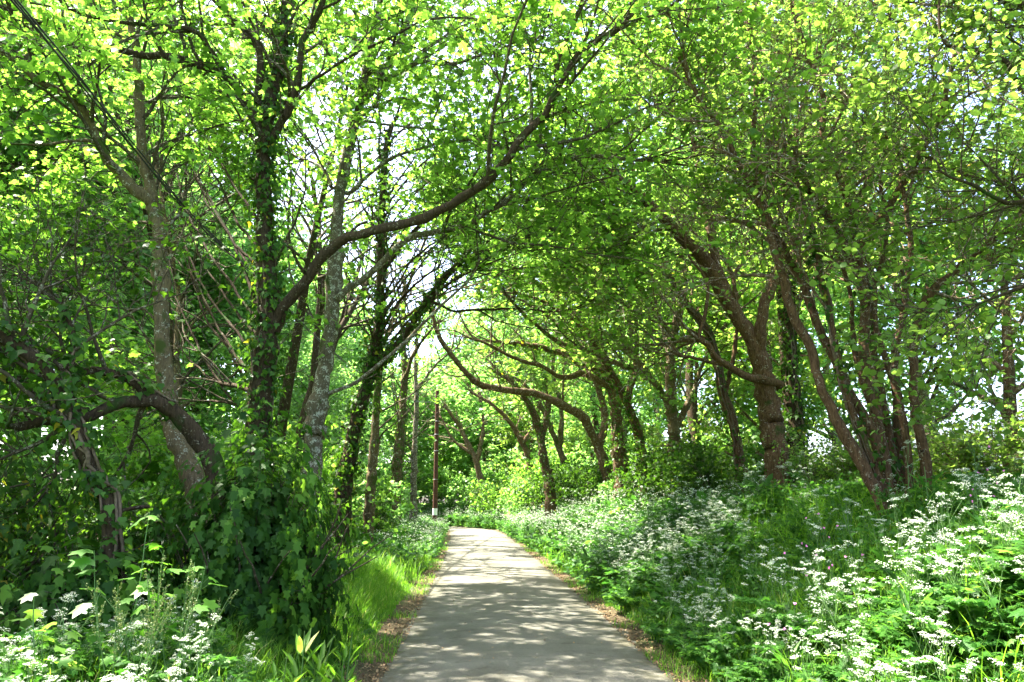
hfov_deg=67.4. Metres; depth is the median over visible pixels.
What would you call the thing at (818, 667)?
cow parsley
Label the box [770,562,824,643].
cow parsley
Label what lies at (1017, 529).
cow parsley
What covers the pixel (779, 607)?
cow parsley
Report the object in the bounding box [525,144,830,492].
thorn tree
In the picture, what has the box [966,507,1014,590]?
cow parsley
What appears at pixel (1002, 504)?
cow parsley
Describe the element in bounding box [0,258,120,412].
woodland tree
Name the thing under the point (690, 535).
cow parsley
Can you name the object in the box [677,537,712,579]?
cow parsley
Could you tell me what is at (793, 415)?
ivy tree
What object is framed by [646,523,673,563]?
cow parsley
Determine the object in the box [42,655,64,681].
cow parsley
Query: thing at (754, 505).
cow parsley
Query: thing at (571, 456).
leafy shrub
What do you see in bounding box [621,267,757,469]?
woodland tree
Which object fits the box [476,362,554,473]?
woodland tree
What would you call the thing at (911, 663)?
cow parsley
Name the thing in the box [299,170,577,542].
sycamore tree
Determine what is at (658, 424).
leafy shrub
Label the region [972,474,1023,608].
cow parsley
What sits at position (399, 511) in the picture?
leafy shrub
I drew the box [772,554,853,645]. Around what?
cow parsley
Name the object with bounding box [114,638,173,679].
cow parsley
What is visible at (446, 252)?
canopy tree
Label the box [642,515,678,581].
cow parsley
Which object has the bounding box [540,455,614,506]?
leafy shrub
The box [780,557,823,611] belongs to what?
cow parsley
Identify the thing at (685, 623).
cow parsley
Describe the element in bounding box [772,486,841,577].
cow parsley
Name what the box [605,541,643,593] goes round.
cow parsley
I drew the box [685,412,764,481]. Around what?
leafy shrub
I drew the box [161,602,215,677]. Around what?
cow parsley
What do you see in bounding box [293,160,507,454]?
canopy tree
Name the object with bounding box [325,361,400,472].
woodland tree
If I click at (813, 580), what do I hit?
campion
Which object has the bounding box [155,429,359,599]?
sycamore shrub
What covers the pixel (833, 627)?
cow parsley
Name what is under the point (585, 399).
woodland tree
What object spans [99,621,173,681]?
cow parsley
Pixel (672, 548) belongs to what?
cow parsley
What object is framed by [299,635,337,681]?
dock plant
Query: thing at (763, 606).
cow parsley
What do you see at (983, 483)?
cow parsley
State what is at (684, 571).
cow parsley
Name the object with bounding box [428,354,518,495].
woodland tree
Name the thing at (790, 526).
cow parsley
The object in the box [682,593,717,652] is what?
cow parsley
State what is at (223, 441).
leafy shrub
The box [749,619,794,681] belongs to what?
cow parsley
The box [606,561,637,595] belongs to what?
cow parsley
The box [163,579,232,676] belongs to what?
cow parsley
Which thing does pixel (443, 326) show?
woodland tree
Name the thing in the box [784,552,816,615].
campion
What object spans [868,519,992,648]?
cow parsley
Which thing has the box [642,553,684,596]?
cow parsley
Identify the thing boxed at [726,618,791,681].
cow parsley
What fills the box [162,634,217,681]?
cow parsley
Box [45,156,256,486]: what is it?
woodland tree
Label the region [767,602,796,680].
campion
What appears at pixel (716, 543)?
cow parsley
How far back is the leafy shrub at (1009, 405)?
12.05 m
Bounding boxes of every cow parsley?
[0,607,79,681]
[0,613,22,665]
[0,635,31,681]
[6,591,105,678]
[6,647,44,681]
[13,613,86,681]
[16,656,51,681]
[27,594,109,674]
[28,593,108,681]
[37,649,73,681]
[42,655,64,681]
[55,619,112,680]
[77,627,105,679]
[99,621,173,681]
[99,629,158,681]
[107,598,175,665]
[107,671,137,681]
[110,673,142,681]
[111,621,161,678]
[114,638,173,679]
[115,644,161,681]
[123,663,177,681]
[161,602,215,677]
[162,614,221,680]
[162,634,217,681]
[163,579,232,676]
[166,614,258,681]
[169,635,196,681]
[170,637,194,679]
[177,620,232,681]
[223,632,281,681]
[242,653,262,680]
[604,558,643,607]
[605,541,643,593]
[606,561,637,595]
[609,550,646,603]
[610,562,646,609]
[615,534,640,588]
[616,566,645,604]
[621,533,666,591]
[622,527,671,584]
[623,541,656,586]
[630,542,677,590]
[635,527,653,560]
[635,550,660,597]
[635,557,701,617]
[637,538,661,596]
[639,556,676,605]
[640,543,682,587]
[641,569,695,635]
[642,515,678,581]
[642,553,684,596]
[643,563,679,599]
[643,595,680,635]
[645,530,675,572]
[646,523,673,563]
[646,534,684,582]
[647,545,694,600]
[654,533,679,569]
[657,541,682,575]
[657,572,694,608]
[657,575,714,647]
[658,595,701,646]
[661,546,717,604]
[662,527,680,561]
[668,502,691,563]
[668,529,702,580]
[670,511,711,574]
[671,546,696,583]
[671,561,724,626]
[672,596,716,657]
[674,548,700,578]
[674,614,729,670]
[675,557,730,622]
[675,604,701,636]
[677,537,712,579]
[678,505,720,569]
[678,524,711,556]
[679,504,716,562]
[680,511,697,550]
[682,527,738,599]
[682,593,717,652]
[683,506,722,548]
[684,549,727,598]
[684,578,729,629]
[684,587,743,662]
[686,578,733,639]
[691,512,708,537]
[692,495,726,539]
[692,514,711,563]
[694,490,741,544]
[694,519,727,569]
[695,507,723,550]
[695,609,716,646]
[698,508,730,557]
[698,617,762,681]
[699,525,726,569]
[700,595,765,667]
[702,542,727,586]
[705,485,728,534]
[706,509,754,568]
[707,493,744,542]
[707,499,756,550]
[708,500,739,554]
[711,521,764,586]
[712,501,746,535]
[712,507,767,555]
[717,597,759,656]
[719,515,757,559]
[721,493,767,559]
[721,496,753,534]
[721,545,786,641]
[722,623,777,681]
[724,473,759,520]
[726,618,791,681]
[730,549,783,604]
[730,608,795,678]
[734,468,793,516]
[738,524,773,562]
[741,462,780,515]
[742,557,807,648]
[744,538,802,594]
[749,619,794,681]
[750,510,783,557]
[755,626,800,681]
[762,612,813,670]
[764,462,811,511]
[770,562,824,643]
[771,484,815,538]
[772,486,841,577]
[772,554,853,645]
[773,637,821,681]
[777,524,871,620]
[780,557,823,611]
[782,486,822,538]
[782,493,810,522]
[783,451,834,504]
[786,626,828,681]
[790,506,828,563]
[790,574,850,662]
[792,458,826,510]
[792,583,884,681]
[795,565,875,668]
[796,549,899,681]
[800,540,872,628]
[803,593,866,665]
[805,573,887,681]
[811,445,865,508]
[816,613,867,681]
[822,480,892,576]
[825,625,867,681]
[827,522,871,564]
[834,493,916,610]
[835,482,865,494]
[844,516,903,567]
[846,531,953,648]
[850,642,877,681]
[852,642,877,681]
[853,654,899,681]
[853,657,915,681]
[855,503,914,585]
[858,518,956,617]
[860,547,919,626]
[863,440,940,527]
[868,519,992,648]
[873,474,926,540]
[873,554,991,680]
[874,585,948,681]
[875,486,915,533]
[875,661,910,681]
[880,629,987,681]
[884,541,963,626]
[887,510,973,590]
[889,492,987,610]
[892,650,929,681]
[906,553,1012,654]
[907,481,997,590]
[911,528,1023,651]
[914,556,1023,672]
[920,468,1005,558]
[922,616,969,681]
[924,428,1009,514]
[930,469,1008,543]
[949,526,1023,671]
[951,487,1023,607]
[961,657,1004,681]
[962,504,1015,594]
[962,526,1023,654]
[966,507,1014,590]
[969,464,1012,525]
[971,457,1023,520]
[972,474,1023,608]
[972,491,1023,602]
[974,511,1023,616]
[977,457,1023,555]
[980,473,1023,598]
[981,501,1023,626]
[985,568,1023,681]
[986,544,1021,556]
[1003,477,1023,538]
[1003,535,1023,582]
[1012,572,1023,589]
[1013,634,1023,678]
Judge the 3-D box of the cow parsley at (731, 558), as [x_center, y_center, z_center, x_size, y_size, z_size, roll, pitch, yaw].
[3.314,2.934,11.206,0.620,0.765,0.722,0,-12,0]
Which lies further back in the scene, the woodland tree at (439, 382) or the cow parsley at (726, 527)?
the woodland tree at (439, 382)
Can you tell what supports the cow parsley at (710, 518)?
on the ground at (392, 622)
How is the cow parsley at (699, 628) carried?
on the ground at (392, 622)
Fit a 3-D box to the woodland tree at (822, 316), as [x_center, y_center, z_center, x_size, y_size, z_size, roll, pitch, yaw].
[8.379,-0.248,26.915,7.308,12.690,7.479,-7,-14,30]
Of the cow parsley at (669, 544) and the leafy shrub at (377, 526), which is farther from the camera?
the leafy shrub at (377, 526)
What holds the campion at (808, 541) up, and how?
on the ground at (392, 622)
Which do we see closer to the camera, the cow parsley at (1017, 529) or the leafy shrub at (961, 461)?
the cow parsley at (1017, 529)
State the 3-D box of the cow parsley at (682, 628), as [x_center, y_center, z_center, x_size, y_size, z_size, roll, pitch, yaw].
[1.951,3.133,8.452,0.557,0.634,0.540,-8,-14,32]
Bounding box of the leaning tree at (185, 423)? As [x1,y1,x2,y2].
[0,151,238,616]
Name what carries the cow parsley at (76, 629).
on the ground at (392, 622)
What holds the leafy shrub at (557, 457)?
on the ground at (392, 622)
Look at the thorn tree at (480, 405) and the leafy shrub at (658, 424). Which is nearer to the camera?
the leafy shrub at (658, 424)
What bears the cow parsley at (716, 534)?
on the ground at (392, 622)
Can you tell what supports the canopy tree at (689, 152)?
on the ground at (392, 622)
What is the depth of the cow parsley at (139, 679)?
5.03 m
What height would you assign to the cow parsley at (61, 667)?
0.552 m
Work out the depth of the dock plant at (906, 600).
5.29 m
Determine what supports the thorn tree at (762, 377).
on the ground at (392, 622)
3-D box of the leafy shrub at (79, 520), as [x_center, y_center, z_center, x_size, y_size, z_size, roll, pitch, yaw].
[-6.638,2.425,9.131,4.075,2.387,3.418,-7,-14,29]
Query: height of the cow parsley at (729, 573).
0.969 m
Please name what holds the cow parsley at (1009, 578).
on the ground at (392, 622)
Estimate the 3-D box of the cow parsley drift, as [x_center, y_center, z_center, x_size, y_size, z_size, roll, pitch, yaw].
[-1.645,8.390,37.868,11.370,2.533,53.516,2,-12,-9]
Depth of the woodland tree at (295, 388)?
44.96 m
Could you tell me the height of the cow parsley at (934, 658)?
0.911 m
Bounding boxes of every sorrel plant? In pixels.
[84,579,176,681]
[97,571,172,680]
[153,555,237,681]
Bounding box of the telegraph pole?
[432,390,439,522]
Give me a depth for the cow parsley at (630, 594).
11.75 m
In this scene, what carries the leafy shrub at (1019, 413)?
on the ground at (392, 622)
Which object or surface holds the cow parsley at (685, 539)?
on the ground cover at (65, 661)
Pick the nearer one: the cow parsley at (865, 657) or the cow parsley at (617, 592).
the cow parsley at (865, 657)
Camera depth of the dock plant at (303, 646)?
5.70 m
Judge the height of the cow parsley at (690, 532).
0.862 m
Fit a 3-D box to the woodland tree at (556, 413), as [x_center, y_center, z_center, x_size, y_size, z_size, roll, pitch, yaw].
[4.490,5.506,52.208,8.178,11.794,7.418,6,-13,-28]
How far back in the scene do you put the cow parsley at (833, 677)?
5.89 m
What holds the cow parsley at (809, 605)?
on the ground at (392, 622)
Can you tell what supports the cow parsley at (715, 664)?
on the ground at (392, 622)
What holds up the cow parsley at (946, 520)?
on the ground at (392, 622)
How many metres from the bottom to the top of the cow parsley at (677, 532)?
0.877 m
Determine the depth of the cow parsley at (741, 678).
6.35 m
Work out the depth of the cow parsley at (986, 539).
5.62 m
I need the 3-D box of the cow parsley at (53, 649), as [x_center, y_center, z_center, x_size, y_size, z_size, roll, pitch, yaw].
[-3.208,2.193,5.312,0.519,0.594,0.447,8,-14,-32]
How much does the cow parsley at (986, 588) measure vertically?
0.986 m
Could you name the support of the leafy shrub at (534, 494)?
on the ground at (392, 622)
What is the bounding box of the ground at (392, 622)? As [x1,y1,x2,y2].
[85,503,1023,681]
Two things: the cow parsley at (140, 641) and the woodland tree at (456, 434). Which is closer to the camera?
the cow parsley at (140, 641)
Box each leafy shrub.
[0,404,66,526]
[0,429,225,568]
[0,451,169,582]
[0,497,39,548]
[50,473,293,569]
[85,447,159,519]
[91,408,301,515]
[129,401,343,493]
[160,492,351,561]
[214,427,322,459]
[223,444,397,542]
[322,459,370,532]
[328,452,421,515]
[351,484,407,536]
[354,475,410,528]
[362,461,423,515]
[379,481,410,506]
[390,439,490,504]
[403,469,459,505]
[416,461,469,505]
[440,460,506,505]
[464,459,527,513]
[465,478,510,506]
[467,461,520,501]
[497,476,538,516]
[503,435,581,488]
[511,476,538,512]
[513,448,569,510]
[523,430,608,482]
[528,456,592,501]
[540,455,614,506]
[548,434,658,469]
[590,479,634,507]
[592,422,690,469]
[611,439,668,471]
[613,466,659,500]
[616,429,753,501]
[627,440,763,510]
[648,442,763,493]
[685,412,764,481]
[724,415,864,494]
[734,455,848,497]
[758,411,945,497]
[831,382,1023,486]
[847,387,1023,499]
[991,403,1023,447]
[1004,393,1023,453]
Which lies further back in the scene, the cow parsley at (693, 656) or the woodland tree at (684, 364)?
the woodland tree at (684, 364)
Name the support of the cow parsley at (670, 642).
on the ground at (392, 622)
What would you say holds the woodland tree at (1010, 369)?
on the ground at (392, 622)
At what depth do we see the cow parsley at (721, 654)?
7.06 m
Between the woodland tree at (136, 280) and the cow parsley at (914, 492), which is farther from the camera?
the woodland tree at (136, 280)
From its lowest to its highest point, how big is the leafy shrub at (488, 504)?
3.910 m
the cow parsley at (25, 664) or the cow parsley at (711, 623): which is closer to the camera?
the cow parsley at (25, 664)
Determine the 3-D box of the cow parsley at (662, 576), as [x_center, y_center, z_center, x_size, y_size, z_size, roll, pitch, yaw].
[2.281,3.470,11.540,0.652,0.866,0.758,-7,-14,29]
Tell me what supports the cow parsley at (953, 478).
on the ground at (392, 622)
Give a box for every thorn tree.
[411,343,531,497]
[431,330,590,509]
[504,22,850,507]
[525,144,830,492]
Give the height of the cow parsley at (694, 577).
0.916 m
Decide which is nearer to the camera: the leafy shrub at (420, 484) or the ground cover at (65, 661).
the ground cover at (65, 661)
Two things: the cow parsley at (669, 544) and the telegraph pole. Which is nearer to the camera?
the cow parsley at (669, 544)
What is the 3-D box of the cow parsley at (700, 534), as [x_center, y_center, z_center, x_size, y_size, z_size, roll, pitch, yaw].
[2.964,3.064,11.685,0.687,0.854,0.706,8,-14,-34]
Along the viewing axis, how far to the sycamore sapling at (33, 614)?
5.02 m
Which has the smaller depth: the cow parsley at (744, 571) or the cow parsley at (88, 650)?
the cow parsley at (88, 650)
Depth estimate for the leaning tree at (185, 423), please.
8.10 m
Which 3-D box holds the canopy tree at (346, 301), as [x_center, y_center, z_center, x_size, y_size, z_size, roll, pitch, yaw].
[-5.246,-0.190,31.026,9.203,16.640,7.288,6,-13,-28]
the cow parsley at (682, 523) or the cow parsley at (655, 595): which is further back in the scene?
the cow parsley at (682, 523)
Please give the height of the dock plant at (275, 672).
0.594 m
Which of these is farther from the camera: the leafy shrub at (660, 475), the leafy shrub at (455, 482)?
the leafy shrub at (455, 482)
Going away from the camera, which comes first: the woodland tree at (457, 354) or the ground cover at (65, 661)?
the ground cover at (65, 661)
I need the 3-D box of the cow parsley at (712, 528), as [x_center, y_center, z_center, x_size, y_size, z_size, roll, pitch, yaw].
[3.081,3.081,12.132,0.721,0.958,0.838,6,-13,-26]
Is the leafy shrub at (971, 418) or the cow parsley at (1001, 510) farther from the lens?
the leafy shrub at (971, 418)
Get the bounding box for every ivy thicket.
[0,384,153,591]
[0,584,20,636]
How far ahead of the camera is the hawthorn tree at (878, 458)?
10.16 m
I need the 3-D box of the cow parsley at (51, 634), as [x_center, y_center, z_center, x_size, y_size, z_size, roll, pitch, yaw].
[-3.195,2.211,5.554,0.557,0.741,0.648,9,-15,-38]
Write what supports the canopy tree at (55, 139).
on the ground at (392, 622)
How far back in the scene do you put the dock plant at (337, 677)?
6.89 m
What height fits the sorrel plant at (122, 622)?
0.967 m
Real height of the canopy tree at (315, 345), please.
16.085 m
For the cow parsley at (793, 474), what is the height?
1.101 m
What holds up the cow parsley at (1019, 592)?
on the ground at (392, 622)
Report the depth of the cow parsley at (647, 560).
11.75 m
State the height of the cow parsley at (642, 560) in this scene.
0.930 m
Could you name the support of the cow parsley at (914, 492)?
on the ground at (392, 622)
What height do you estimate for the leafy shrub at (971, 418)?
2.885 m
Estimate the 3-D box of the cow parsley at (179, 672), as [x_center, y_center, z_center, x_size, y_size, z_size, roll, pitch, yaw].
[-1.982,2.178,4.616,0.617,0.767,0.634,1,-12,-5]
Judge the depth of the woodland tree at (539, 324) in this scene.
69.05 m
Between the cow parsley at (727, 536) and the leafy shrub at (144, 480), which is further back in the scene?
the leafy shrub at (144, 480)
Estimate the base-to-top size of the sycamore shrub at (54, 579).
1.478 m
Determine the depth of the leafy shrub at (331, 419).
21.98 m
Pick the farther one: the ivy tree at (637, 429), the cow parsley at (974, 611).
the ivy tree at (637, 429)
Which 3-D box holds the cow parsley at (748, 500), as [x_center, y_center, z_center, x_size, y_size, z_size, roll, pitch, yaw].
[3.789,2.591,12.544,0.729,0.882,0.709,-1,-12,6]
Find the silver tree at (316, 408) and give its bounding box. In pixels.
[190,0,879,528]
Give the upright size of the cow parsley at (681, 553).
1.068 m
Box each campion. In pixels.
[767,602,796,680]
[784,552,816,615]
[801,517,838,581]
[805,545,832,615]
[818,513,833,588]
[828,554,863,618]
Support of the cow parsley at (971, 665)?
on the ground at (392, 622)
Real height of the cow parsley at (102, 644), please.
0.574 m
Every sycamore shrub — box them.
[0,505,178,663]
[125,388,387,666]
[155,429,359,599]
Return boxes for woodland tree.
[0,0,178,484]
[0,0,200,451]
[0,0,206,477]
[0,14,216,469]
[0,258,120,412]
[27,60,256,478]
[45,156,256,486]
[96,86,301,446]
[139,206,307,444]
[180,207,350,443]
[203,195,349,439]
[226,319,382,484]
[249,300,370,415]
[287,275,387,445]
[289,264,400,452]
[302,361,381,477]
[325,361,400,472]
[361,359,455,495]
[379,362,438,469]
[380,359,445,502]
[386,349,506,500]
[418,289,501,501]
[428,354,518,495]
[430,344,504,469]
[453,324,536,468]
[456,225,557,455]
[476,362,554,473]
[487,377,551,486]
[488,306,575,469]
[518,297,580,417]
[523,355,622,455]
[534,378,636,460]
[544,365,633,468]
[555,313,653,444]
[559,316,699,458]
[591,321,712,451]
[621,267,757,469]
[639,198,853,441]
[652,231,782,435]
[674,249,860,474]
[705,96,938,452]
[785,106,1023,470]
[827,100,1023,500]
[943,9,1023,329]
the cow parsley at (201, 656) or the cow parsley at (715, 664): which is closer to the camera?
the cow parsley at (201, 656)
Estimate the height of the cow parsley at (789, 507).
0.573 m
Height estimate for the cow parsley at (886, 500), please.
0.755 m
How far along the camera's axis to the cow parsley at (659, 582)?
11.10 m
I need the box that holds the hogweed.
[918,543,953,613]
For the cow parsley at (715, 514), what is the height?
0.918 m
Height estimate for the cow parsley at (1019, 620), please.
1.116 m
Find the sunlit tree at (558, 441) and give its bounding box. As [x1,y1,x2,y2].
[460,280,603,469]
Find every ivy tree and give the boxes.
[0,0,831,486]
[0,133,231,583]
[313,3,709,554]
[403,219,648,501]
[434,193,698,508]
[452,331,581,521]
[711,93,921,470]
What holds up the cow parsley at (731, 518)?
on the ground cover at (65, 661)
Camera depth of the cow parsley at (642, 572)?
11.90 m
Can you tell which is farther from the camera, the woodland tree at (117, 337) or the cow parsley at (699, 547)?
the woodland tree at (117, 337)
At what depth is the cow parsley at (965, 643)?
4.84 m
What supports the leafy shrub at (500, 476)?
on the ground at (392, 622)
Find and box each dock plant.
[272,656,307,681]
[279,629,323,681]
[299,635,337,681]
[317,659,355,681]
[331,633,363,681]
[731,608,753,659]
[772,630,810,681]
[865,537,910,613]
[885,581,935,668]
[907,467,948,539]
[958,498,1017,561]
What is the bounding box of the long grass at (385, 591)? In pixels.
[1,467,1023,681]
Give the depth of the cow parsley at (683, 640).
8.05 m
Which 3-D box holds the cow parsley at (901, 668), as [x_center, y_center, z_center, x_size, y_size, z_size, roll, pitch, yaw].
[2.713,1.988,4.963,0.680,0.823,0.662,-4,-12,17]
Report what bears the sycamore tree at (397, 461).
on the ground at (392, 622)
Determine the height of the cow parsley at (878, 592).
1.163 m
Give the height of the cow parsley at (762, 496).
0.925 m
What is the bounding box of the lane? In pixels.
[372,527,676,681]
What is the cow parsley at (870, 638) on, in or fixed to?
on the ground at (392, 622)
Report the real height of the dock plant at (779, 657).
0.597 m
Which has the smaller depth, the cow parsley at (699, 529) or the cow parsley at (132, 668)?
the cow parsley at (132, 668)
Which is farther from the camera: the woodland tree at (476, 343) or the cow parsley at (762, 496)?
the woodland tree at (476, 343)
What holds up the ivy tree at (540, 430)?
on the ground at (392, 622)
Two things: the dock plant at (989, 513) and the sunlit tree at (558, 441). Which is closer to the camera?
the dock plant at (989, 513)
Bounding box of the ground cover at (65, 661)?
[0,460,1023,681]
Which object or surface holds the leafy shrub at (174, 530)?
on the ground at (392, 622)
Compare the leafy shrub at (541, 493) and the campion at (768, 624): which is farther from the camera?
the leafy shrub at (541, 493)
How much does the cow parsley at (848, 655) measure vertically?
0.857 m
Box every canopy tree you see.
[0,0,375,484]
[132,0,502,480]
[201,130,436,395]
[277,122,492,348]
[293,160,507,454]
[342,159,505,454]
[500,158,647,434]
[547,0,1023,435]
[618,103,869,451]
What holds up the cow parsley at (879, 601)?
on the ground at (392, 622)
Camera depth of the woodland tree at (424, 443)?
62.30 m
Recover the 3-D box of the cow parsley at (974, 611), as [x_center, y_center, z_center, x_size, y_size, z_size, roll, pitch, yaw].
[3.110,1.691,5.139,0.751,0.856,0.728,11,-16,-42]
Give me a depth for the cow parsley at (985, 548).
5.88 m
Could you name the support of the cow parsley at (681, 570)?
on the ground at (392, 622)
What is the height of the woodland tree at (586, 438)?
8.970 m
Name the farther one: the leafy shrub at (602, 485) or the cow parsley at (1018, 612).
the leafy shrub at (602, 485)
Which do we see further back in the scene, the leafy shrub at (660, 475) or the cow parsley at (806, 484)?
the leafy shrub at (660, 475)
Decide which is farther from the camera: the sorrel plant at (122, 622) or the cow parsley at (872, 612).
the cow parsley at (872, 612)
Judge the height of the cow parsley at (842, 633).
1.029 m
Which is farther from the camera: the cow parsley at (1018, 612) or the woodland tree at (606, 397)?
the woodland tree at (606, 397)
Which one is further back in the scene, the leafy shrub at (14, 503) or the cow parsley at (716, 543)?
the cow parsley at (716, 543)
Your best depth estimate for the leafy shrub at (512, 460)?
50.44 m
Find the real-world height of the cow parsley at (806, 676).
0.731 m
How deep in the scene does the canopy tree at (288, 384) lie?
21.97 m
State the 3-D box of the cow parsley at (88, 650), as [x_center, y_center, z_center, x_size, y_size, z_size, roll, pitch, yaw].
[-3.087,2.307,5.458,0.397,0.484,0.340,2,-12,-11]
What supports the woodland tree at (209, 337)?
on the ground at (392, 622)
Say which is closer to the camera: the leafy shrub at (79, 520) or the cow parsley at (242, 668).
the cow parsley at (242, 668)
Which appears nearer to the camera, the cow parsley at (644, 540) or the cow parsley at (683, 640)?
the cow parsley at (683, 640)
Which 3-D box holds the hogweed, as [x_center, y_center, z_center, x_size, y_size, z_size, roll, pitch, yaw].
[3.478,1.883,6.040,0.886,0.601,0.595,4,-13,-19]
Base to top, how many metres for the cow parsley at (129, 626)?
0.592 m
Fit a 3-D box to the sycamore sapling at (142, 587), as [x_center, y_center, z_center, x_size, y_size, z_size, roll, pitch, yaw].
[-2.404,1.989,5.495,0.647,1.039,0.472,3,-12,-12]
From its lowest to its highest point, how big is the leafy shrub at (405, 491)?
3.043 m
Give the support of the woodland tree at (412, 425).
on the ground at (392, 622)
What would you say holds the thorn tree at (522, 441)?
on the ground at (392, 622)
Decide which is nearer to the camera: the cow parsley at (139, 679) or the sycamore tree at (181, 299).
the cow parsley at (139, 679)
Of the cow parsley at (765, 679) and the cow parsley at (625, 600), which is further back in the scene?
the cow parsley at (625, 600)
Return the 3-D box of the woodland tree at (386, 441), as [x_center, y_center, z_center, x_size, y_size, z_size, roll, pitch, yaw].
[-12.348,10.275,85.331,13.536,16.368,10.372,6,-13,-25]
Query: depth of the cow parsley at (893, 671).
4.69 m
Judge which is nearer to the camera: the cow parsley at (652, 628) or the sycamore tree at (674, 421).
the cow parsley at (652, 628)
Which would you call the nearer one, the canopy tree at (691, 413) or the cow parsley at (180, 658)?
the cow parsley at (180, 658)
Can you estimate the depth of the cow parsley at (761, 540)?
10.39 m
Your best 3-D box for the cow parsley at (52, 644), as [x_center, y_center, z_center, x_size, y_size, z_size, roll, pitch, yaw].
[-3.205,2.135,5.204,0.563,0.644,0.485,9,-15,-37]
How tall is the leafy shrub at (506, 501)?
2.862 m
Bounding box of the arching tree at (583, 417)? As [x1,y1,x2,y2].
[388,246,630,496]
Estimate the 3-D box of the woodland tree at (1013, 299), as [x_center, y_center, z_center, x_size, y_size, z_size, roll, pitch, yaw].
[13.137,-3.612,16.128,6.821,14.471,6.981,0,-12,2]
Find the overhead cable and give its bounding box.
[10,0,431,402]
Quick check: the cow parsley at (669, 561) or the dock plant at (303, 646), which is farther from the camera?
the cow parsley at (669, 561)
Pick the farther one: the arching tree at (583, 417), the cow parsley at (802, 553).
the arching tree at (583, 417)
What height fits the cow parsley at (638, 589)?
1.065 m
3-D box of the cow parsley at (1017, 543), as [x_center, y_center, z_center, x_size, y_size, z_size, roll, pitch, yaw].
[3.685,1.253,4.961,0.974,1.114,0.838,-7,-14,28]
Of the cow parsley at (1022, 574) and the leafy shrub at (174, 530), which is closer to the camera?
the cow parsley at (1022, 574)
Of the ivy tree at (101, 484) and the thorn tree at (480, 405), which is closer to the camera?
the ivy tree at (101, 484)
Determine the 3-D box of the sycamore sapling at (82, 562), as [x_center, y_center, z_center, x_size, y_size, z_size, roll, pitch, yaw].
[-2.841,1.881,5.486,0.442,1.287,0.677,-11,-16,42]
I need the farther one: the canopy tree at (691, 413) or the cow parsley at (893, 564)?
the canopy tree at (691, 413)
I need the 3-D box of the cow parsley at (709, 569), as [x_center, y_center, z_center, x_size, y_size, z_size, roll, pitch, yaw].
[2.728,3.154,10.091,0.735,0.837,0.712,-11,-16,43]
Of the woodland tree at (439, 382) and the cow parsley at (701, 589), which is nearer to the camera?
the cow parsley at (701, 589)
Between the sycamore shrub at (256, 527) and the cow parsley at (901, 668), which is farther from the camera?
the sycamore shrub at (256, 527)
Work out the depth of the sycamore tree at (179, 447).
10.51 m
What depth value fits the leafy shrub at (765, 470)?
15.09 m
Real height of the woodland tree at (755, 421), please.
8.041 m
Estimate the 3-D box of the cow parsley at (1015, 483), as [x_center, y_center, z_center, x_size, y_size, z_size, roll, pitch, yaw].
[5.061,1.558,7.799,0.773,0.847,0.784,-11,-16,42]
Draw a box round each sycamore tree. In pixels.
[0,0,316,521]
[25,75,364,493]
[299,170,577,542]
[345,285,505,520]
[375,241,522,527]
[425,118,779,496]
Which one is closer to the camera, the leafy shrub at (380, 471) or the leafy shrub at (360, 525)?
the leafy shrub at (360, 525)
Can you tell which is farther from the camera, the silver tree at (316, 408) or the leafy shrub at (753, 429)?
the leafy shrub at (753, 429)
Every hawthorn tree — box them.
[540,0,1023,524]
[781,0,1023,452]
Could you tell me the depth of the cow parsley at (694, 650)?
7.48 m
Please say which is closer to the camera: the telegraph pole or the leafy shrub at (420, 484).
the telegraph pole
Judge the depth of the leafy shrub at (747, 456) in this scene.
22.79 m
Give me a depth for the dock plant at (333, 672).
5.75 m
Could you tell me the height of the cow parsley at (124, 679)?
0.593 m
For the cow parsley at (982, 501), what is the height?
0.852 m
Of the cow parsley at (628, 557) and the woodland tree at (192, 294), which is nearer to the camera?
the cow parsley at (628, 557)
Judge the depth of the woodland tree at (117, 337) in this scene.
22.58 m
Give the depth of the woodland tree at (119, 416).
29.48 m
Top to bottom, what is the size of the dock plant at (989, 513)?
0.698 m
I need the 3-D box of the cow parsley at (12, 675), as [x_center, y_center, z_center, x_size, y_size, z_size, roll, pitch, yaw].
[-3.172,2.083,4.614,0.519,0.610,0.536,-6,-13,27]
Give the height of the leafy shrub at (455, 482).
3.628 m
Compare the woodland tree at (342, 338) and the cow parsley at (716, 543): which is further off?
the woodland tree at (342, 338)
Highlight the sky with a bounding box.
[0,0,1023,502]
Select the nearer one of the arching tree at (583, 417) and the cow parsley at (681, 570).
the cow parsley at (681, 570)
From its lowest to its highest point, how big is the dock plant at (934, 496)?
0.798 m
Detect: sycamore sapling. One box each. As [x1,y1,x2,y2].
[7,593,86,681]
[67,512,162,678]
[129,546,226,665]
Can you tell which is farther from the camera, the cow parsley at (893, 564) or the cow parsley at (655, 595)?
the cow parsley at (655, 595)
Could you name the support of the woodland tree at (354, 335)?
on the ground at (392, 622)
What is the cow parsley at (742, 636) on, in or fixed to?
on the ground at (392, 622)
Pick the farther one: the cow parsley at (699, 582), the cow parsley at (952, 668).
the cow parsley at (699, 582)
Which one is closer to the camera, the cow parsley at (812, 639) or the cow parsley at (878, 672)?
the cow parsley at (878, 672)
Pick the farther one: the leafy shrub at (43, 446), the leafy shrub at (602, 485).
the leafy shrub at (602, 485)
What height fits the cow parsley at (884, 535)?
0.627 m
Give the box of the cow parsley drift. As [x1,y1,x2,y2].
[351,459,830,600]
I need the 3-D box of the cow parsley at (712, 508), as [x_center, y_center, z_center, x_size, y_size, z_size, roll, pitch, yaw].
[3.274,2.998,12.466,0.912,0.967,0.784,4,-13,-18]

